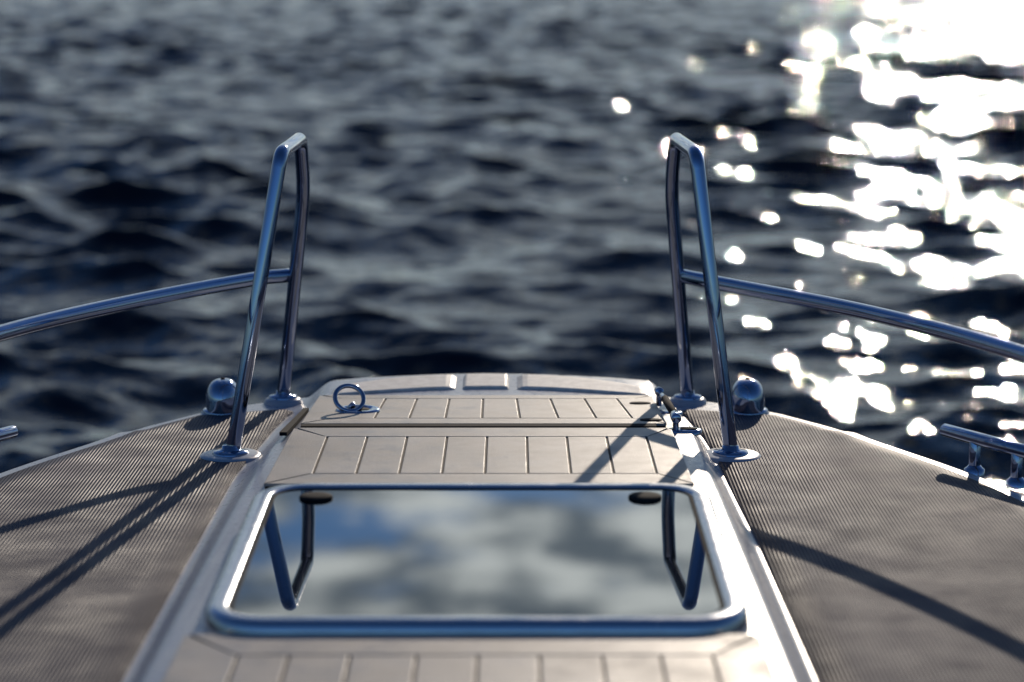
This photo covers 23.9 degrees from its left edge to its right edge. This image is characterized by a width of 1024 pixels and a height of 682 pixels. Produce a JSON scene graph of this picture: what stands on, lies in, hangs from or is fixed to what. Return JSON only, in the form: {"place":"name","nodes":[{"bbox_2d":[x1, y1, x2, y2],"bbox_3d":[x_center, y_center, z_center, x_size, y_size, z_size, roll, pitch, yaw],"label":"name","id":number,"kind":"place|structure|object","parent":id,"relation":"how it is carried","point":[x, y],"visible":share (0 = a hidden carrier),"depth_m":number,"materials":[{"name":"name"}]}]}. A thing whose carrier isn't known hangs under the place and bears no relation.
{"place":"outdoors","nodes":[
{"label":"outdoors","id":0,"kind":"place"},
{"bbox_2d":[0,0,1023,495],"bbox_3d":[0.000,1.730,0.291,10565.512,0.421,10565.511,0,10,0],"label":"water","id":1,"kind":"structure","parent":0,"point":[486,186],"depth_m":16.43,"materials":[{"name":"blue liquid"}]},
{"bbox_2d":[0,373,1023,681],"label":"motorboat","id":2,"kind":"object","parent":1,"relation":"on","point":[856,557],"visible":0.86,"depth_m":3.42,"materials":[{"name":"paint"}]},
{"bbox_2d":[0,425,17,441],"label":"mooring cleat","id":3,"kind":"object","parent":2,"relation":"attached to","point":[8,432],"visible":1,"depth_m":3.91,"materials":[{"name":"silver metal"}]},
{"bbox_2d":[0,133,309,462],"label":"bow handrail","id":4,"kind":"object","parent":2,"relation":"on","point":[260,277],"visible":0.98,"depth_m":3.98,"materials":[{"name":"silver metal"}]},
{"bbox_2d":[201,378,235,414],"bbox_3d":[-0.520,0.112,4.354,0.084,0.094,0.084,0,10,0],"label":"navigation light","id":5,"kind":"object","parent":2,"relation":"on","point":[220,393],"visible":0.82,"depth_m":4.32,"materials":[{"name":"silver metal"}]},
{"bbox_2d":[333,383,379,413],"bbox_3d":[-0.264,0.098,4.109,0.080,0.049,0.072,0,10,0],"label":"lifting ring","id":6,"kind":"object","parent":2,"relation":"on","point":[353,407],"visible":1,"depth_m":4.10,"materials":[{"name":"silver metal"}]},
{"bbox_2d":[204,483,749,633],"bbox_3d":[-0.041,0.273,3.064,0.636,0.045,0.661,0,10,0],"label":"deck hatch","id":7,"kind":"object","parent":2,"relation":"on","point":[478,558],"visible":0.98,"depth_m":2.99,"materials":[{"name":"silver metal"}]},
{"bbox_2d":[629,386,701,435],"bbox_3d":[0.252,0.118,4.088,0.098,0.044,0.271,-1,10,-6],"label":"hatch latch","id":8,"kind":"object","parent":2,"relation":"on","point":[672,411],"visible":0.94,"depth_m":4.00,"materials":[{"name":"silver metal"}]},
{"bbox_2d":[731,378,768,414],"bbox_3d":[0.424,0.112,4.354,0.084,0.094,0.084,0,10,0],"label":"navigation light","id":9,"kind":"object","parent":2,"relation":"on","point":[748,397],"visible":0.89,"depth_m":4.32,"materials":[{"name":"silver metal"}]},
{"bbox_2d":[665,133,1023,462],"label":"bow handrail","id":10,"kind":"object","parent":2,"relation":"on","point":[711,281],"visible":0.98,"depth_m":3.98,"materials":[{"name":"silver metal"}]},
{"bbox_2d":[940,423,1023,488],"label":"mooring cleat","id":11,"kind":"object","parent":2,"relation":"on","point":[976,440],"visible":0.99,"depth_m":3.85,"materials":[{"name":"silver metal"}]}
]}

